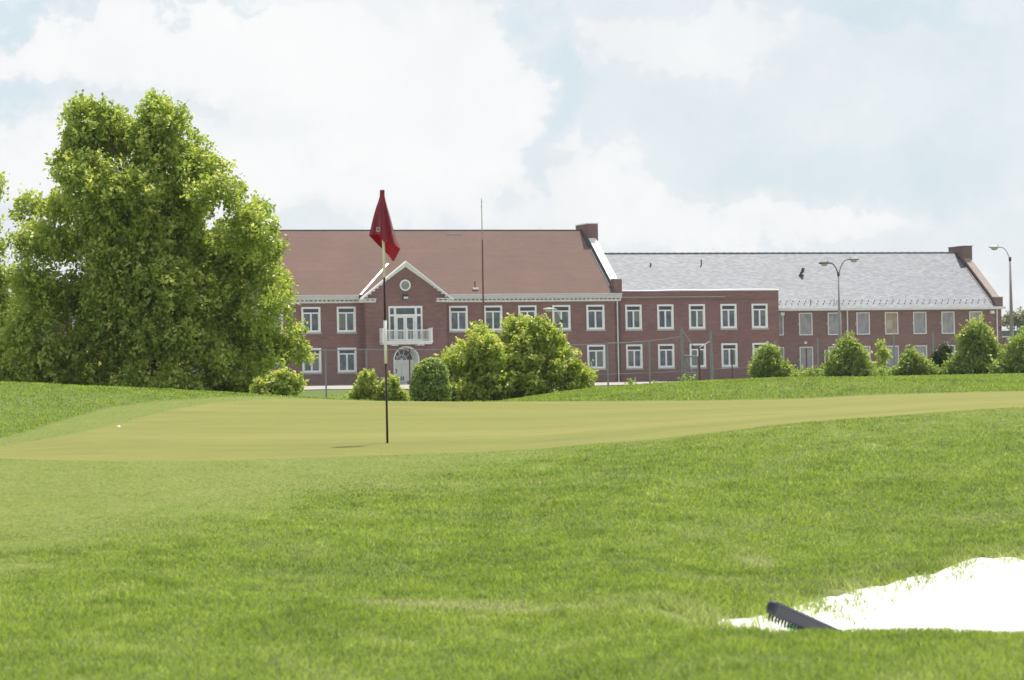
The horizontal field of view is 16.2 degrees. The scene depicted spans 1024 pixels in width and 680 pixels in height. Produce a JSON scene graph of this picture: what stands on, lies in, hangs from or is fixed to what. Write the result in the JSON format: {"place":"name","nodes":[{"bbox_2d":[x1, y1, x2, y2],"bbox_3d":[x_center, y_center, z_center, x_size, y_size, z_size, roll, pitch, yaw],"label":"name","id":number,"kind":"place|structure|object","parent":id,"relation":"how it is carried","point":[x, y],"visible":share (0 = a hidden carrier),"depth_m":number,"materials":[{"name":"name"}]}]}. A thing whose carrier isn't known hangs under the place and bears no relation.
{"place":"outdoors","nodes":[
{"label":"outdoors","id":0,"kind":"place"},
{"bbox_2d":[304,381,679,389],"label":"pavement","id":1,"kind":"structure","parent":0,"point":[403,386],"depth_m":280.58,"materials":[{"name":"concrete"}]},
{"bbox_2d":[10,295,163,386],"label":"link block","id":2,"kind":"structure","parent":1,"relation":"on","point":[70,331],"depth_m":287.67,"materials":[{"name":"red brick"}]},
{"bbox_2d":[172,223,621,385],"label":"brick building","id":3,"kind":"structure","parent":1,"relation":"on","point":[433,281],"depth_m":299.79,"materials":[{"name":"brick"}]},
{"bbox_2d":[265,310,282,330],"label":"window","id":4,"kind":"structure","parent":3,"relation":"in","point":[281,310],"depth_m":293.35,"materials":[{"name":"white paint"}]},
{"bbox_2d":[266,353,281,374],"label":"window","id":5,"kind":"structure","parent":3,"relation":"in","point":[278,367],"depth_m":293.13,"materials":[{"name":"white paint"}]},
{"bbox_2d":[301,307,321,333],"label":"window","id":6,"kind":"structure","parent":3,"relation":"in","point":[312,315],"depth_m":294.28,"materials":[{"name":"grey glass"}]},
{"bbox_2d":[302,348,321,373],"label":"window","id":7,"kind":"structure","parent":3,"relation":"in","point":[309,369],"depth_m":294.21,"materials":[{"name":"white paint"}]},
{"bbox_2d":[336,307,356,333],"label":"window","id":8,"kind":"structure","parent":3,"relation":"in","point":[346,316],"depth_m":295.21,"materials":[{"name":"grey glass"}]},
{"bbox_2d":[337,348,357,373],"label":"window","id":9,"kind":"structure","parent":3,"relation":"in","point":[346,365],"depth_m":295.14,"materials":[{"name":"white paint"}]},
{"bbox_2d":[396,316,405,340],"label":"balcony door","id":10,"kind":"structure","parent":3,"relation":"in","point":[400,320],"depth_m":295.94,"materials":[{"name":"white paint"}]},
{"bbox_2d":[395,360,413,384],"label":"door","id":11,"kind":"structure","parent":3,"relation":"in","point":[398,369],"depth_m":297.09,"materials":[{"name":"white paint"}]},
{"bbox_2d":[400,279,410,290],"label":"round window","id":12,"kind":"structure","parent":3,"relation":"in","point":[405,285],"depth_m":296.08,"materials":[{"name":"white paint"}]},
{"bbox_2d":[388,306,422,340],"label":"balcony window","id":13,"kind":"structure","parent":3,"relation":"in","point":[393,311],"depth_m":296.08,"materials":[{"name":"white paint"}]},
{"bbox_2d":[405,316,414,340],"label":"balcony door","id":14,"kind":"structure","parent":3,"relation":"in","point":[409,320],"depth_m":296.23,"materials":[{"name":"white paint"}]},
{"bbox_2d":[449,306,467,332],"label":"window","id":15,"kind":"structure","parent":3,"relation":"in","point":[458,315],"depth_m":298.55,"materials":[{"name":"grey glass"}]},
{"bbox_2d":[484,306,502,331],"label":"window","id":16,"kind":"structure","parent":3,"relation":"in","point":[492,314],"depth_m":299.57,"materials":[{"name":"grey glass"}]},
{"bbox_2d":[518,305,536,320],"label":"window","id":17,"kind":"structure","parent":3,"relation":"in","point":[531,310],"depth_m":300.67,"materials":[{"name":"white paint"}]},
{"bbox_2d":[552,305,571,331],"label":"window","id":18,"kind":"structure","parent":3,"relation":"in","point":[564,310],"depth_m":301.70,"materials":[{"name":"grey glass"}]},
{"bbox_2d":[586,305,605,330],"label":"window","id":19,"kind":"structure","parent":3,"relation":"in","point":[595,315],"depth_m":302.66,"materials":[{"name":"grey glass"}]},
{"bbox_2d":[587,345,605,369],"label":"window","id":20,"kind":"structure","parent":3,"relation":"in","point":[602,363],"depth_m":302.58,"materials":[{"name":"white paint"}]},
{"bbox_2d":[481,198,484,323],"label":"radio mast","id":21,"kind":"object","parent":1,"relation":"on","point":[482,270],"visible":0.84,"depth_m":285.15,"materials":[{"name":"metal"}]},
{"bbox_2d":[620,289,779,381],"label":"link block","id":22,"kind":"structure","parent":1,"relation":"on","point":[735,320],"depth_m":306.17,"materials":[{"name":"red brick"}]},
{"bbox_2d":[625,305,642,330],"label":"window","id":23,"kind":"structure","parent":22,"relation":"in","point":[633,313],"depth_m":304.29,"materials":[{"name":"grey glass"}]},
{"bbox_2d":[626,344,643,369],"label":"window","id":24,"kind":"structure","parent":22,"relation":"in","point":[634,353],"depth_m":304.21,"materials":[{"name":"white paint"}]},
{"bbox_2d":[657,304,674,330],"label":"window","id":25,"kind":"structure","parent":22,"relation":"in","point":[665,313],"depth_m":305.26,"materials":[{"name":"grey glass"}]},
{"bbox_2d":[658,344,675,368],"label":"window","id":26,"kind":"structure","parent":22,"relation":"in","point":[665,357],"depth_m":305.18,"materials":[{"name":"white paint"}]},
{"bbox_2d":[688,304,705,329],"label":"window","id":27,"kind":"structure","parent":22,"relation":"in","point":[696,311],"depth_m":306.23,"materials":[{"name":"white paint"}]},
{"bbox_2d":[689,344,706,368],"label":"window","id":28,"kind":"structure","parent":22,"relation":"in","point":[693,350],"depth_m":306.15,"materials":[{"name":"white paint"}]},
{"bbox_2d":[720,304,737,329],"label":"window","id":29,"kind":"structure","parent":22,"relation":"in","point":[728,312],"depth_m":307.27,"materials":[{"name":"white paint"}]},
{"bbox_2d":[721,343,738,367],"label":"window","id":30,"kind":"structure","parent":22,"relation":"in","point":[726,348],"depth_m":307.12,"materials":[{"name":"white paint"}]},
{"bbox_2d":[751,304,768,329],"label":"window","id":31,"kind":"structure","parent":22,"relation":"in","point":[759,311],"depth_m":308.25,"materials":[{"name":"white paint"}]},
{"bbox_2d":[752,343,767,366],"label":"window","id":32,"kind":"structure","parent":22,"relation":"in","point":[757,345],"depth_m":308.03,"materials":[{"name":"white paint"}]},
{"bbox_2d":[0,373,1023,679],"bbox_3d":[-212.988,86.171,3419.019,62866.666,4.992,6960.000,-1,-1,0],"label":"ground","id":33,"kind":"structure","parent":0,"point":[70,479],"depth_m":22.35,"materials":[{"name":"green plant"}]},
{"bbox_2d":[0,171,25,356],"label":"broadleaf tree","id":34,"kind":"object","parent":33,"relation":"on","point":[6,298],"visible":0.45,"depth_m":77.92,"materials":[{"name":"green plant"}]},
{"bbox_2d":[0,87,317,393],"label":"broadleaf tree","id":35,"kind":"object","parent":33,"relation":"on","point":[155,282],"visible":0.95,"depth_m":74.14,"materials":[{"name":"green plant"}]},
{"bbox_2d":[249,362,308,396],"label":"leafy bush","id":36,"kind":"object","parent":33,"relation":"on","point":[282,382],"visible":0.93,"depth_m":71.85,"materials":[{"name":"green plant"}]},
{"bbox_2d":[345,368,411,400],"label":"leafy bush","id":37,"kind":"object","parent":33,"relation":"on","point":[366,387],"visible":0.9,"depth_m":83.87,"materials":[{"name":"green plant"}]},
{"bbox_2d":[408,357,451,401],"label":"round shrub","id":38,"kind":"object","parent":33,"relation":"on","point":[430,380],"visible":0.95,"depth_m":81.75,"materials":[{"name":"green plant"}]},
{"bbox_2d":[201,336,681,398],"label":"chain link fence","id":39,"kind":"object","parent":33,"relation":"on","point":[409,373],"visible":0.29,"depth_m":158.02,"materials":[{"name":"metal"}]},
{"bbox_2d":[0,391,1023,461],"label":"putting green","id":40,"kind":"object","parent":33,"relation":"on","point":[267,429],"visible":0.98,"depth_m":33.51,"materials":[{"name":"green plant"}]},
{"bbox_2d":[369,190,399,442],"bbox_3d":[-1.045,-0.135,30.020,0.231,2.236,0.173,0,-2,-30],"label":"flagstick","id":41,"kind":"object","parent":40,"relation":"on","point":[382,235],"visible":1,"depth_m":30.01,"materials":[{"name":"red fabric"}]},
{"bbox_2d":[433,313,598,401],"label":"leafy bush","id":42,"kind":"object","parent":33,"relation":"on","point":[484,364],"visible":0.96,"depth_m":85.47,"materials":[{"name":"green plant"}]},
{"bbox_2d":[543,307,562,331],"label":"street lamp","id":43,"kind":"object","parent":33,"relation":"on","point":[550,310],"visible":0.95,"depth_m":270.05,"materials":[{"name":"metal"}]},
{"bbox_2d":[331,363,895,398],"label":"undergrowth","id":44,"kind":"object","parent":33,"relation":"on","point":[881,371],"visible":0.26,"depth_m":154.56,"materials":[{"name":"green plant"}]},
{"bbox_2d":[681,328,712,380],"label":"gate","id":45,"kind":"structure","parent":33,"relation":"on","point":[684,366],"depth_m":160.23,"materials":[{"name":"metal"}]},
{"bbox_2d":[747,341,796,377],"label":"leafy bush","id":46,"kind":"object","parent":33,"relation":"on","point":[766,362],"visible":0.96,"depth_m":149.74,"materials":[{"name":"green plant"}]},
{"bbox_2d":[604,246,1005,376],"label":"slate wing","id":47,"kind":"structure","parent":33,"relation":"on","point":[885,295],"depth_m":316.08,"materials":[{"name":"grey stone"}]},
{"bbox_2d":[779,316,783,335],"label":"window","id":48,"kind":"structure","parent":47,"relation":"in","point":[781,323],"depth_m":311.66,"materials":[{"name":"grey glass"}]},
{"bbox_2d":[797,313,812,334],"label":"window","id":49,"kind":"structure","parent":47,"relation":"in","point":[805,324],"depth_m":312.49,"materials":[{"name":"white paint"}]},
{"bbox_2d":[798,347,812,371],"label":"window","id":50,"kind":"structure","parent":47,"relation":"in","point":[802,350],"depth_m":312.38,"materials":[{"name":"white paint"}]},
{"bbox_2d":[826,313,841,334],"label":"window","id":51,"kind":"structure","parent":47,"relation":"in","point":[832,323],"depth_m":313.34,"materials":[{"name":"grey glass"}]},
{"bbox_2d":[855,312,869,334],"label":"window","id":52,"kind":"structure","parent":47,"relation":"in","point":[862,323],"depth_m":314.33,"materials":[{"name":"white paint"}]},
{"bbox_2d":[863,346,870,361],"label":"window","id":53,"kind":"structure","parent":47,"relation":"in","point":[867,347],"depth_m":314.41,"materials":[{"name":"white paint"}]},
{"bbox_2d":[883,312,898,333],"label":"window","id":54,"kind":"structure","parent":47,"relation":"in","point":[891,318],"depth_m":315.25,"materials":[{"name":"white paint"}]},
{"bbox_2d":[885,346,898,368],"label":"window","id":55,"kind":"structure","parent":47,"relation":"in","point":[890,364],"depth_m":315.25,"materials":[{"name":"white paint"}]},
{"bbox_2d":[912,312,926,333],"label":"window","id":56,"kind":"structure","parent":47,"relation":"in","point":[919,322],"depth_m":316.18,"materials":[{"name":"grey glass"}]},
{"bbox_2d":[914,345,926,357],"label":"window","id":57,"kind":"structure","parent":47,"relation":"in","point":[924,347],"depth_m":316.18,"materials":[{"name":"grey glass"}]},
{"bbox_2d":[940,311,954,333],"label":"window","id":58,"kind":"structure","parent":47,"relation":"in","point":[947,322],"depth_m":317.11,"materials":[{"name":"white paint"}]},
{"bbox_2d":[969,311,982,325],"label":"window","id":59,"kind":"structure","parent":47,"relation":"in","point":[975,313],"depth_m":318.04,"materials":[{"name":"grey glass"}]},
{"bbox_2d":[819,257,859,339],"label":"street lamp","id":60,"kind":"object","parent":33,"relation":"on","point":[839,312],"visible":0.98,"depth_m":270.07,"materials":[{"name":"grey metal"}]},
{"bbox_2d":[820,329,877,376],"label":"leafy bush","id":61,"kind":"object","parent":33,"relation":"on","point":[848,357],"visible":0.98,"depth_m":149.70,"materials":[{"name":"green plant"}]},
{"bbox_2d":[713,329,1016,378],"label":"fence","id":62,"kind":"object","parent":33,"relation":"on","point":[817,365],"visible":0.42,"depth_m":168.00,"materials":[{"name":"metal"}]},
{"bbox_2d":[718,557,1023,633],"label":"bunker sand","id":63,"kind":"structure","parent":33,"relation":"on","point":[998,605],"depth_m":15.78,"materials":[{"name":"white sand"}]},
{"bbox_2d":[766,600,839,630],"bbox_3d":[1.199,1.116,13.626,0.409,0.244,1.426,-1,-1,-3],"label":"bunker rake","id":64,"kind":"object","parent":63,"relation":"on","point":[794,618],"visible":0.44,"depth_m":13.96,"materials":[{"name":"grey plastic"}]},
{"bbox_2d":[874,338,892,368],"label":"small leafy tree","id":65,"kind":"object","parent":33,"relation":"on","point":[884,350],"visible":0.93,"depth_m":164.94,"materials":[{"name":"green plant"}]},
{"bbox_2d":[889,344,940,375],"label":"leafy bush","id":66,"kind":"object","parent":33,"relation":"on","point":[912,361],"visible":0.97,"depth_m":149.77,"materials":[{"name":"green plant"}]},
{"bbox_2d":[928,341,953,374],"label":"juniper bush","id":67,"kind":"object","parent":33,"relation":"on","point":[939,355],"visible":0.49,"depth_m":151.81,"materials":[{"name":"green plant"}]},
{"bbox_2d":[937,314,1003,374],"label":"leafy bush","id":68,"kind":"object","parent":33,"relation":"on","point":[976,343],"visible":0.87,"depth_m":147.69,"materials":[{"name":"green plant"}]},
{"bbox_2d":[988,245,1013,355],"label":"street lamp","id":69,"kind":"object","parent":33,"relation":"on","point":[1010,294],"visible":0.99,"depth_m":260.07,"materials":[{"name":"metal"}]},
{"bbox_2d":[986,326,1023,373],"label":"leafy bush","id":70,"kind":"object","parent":33,"relation":"on","point":[1014,363],"visible":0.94,"depth_m":145.81,"materials":[{"name":"green plant"}]},
{"bbox_2d":[1001,306,1023,329],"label":"tree","id":71,"kind":"object","parent":33,"relation":"on","point":[1018,319],"visible":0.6,"depth_m":519.84,"materials":[{"name":"green plant"}]},
{"bbox_2d":[1002,330,1022,356],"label":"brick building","id":72,"kind":"structure","parent":33,"relation":"on","point":[1005,333],"depth_m":386.51,"materials":[{"name":"red"}]},
{"bbox_2d":[0,0,1023,330],"label":"sky","id":73,"kind":"structure","parent":0,"point":[671,126],"materials":[{"name":"white"}]}
]}

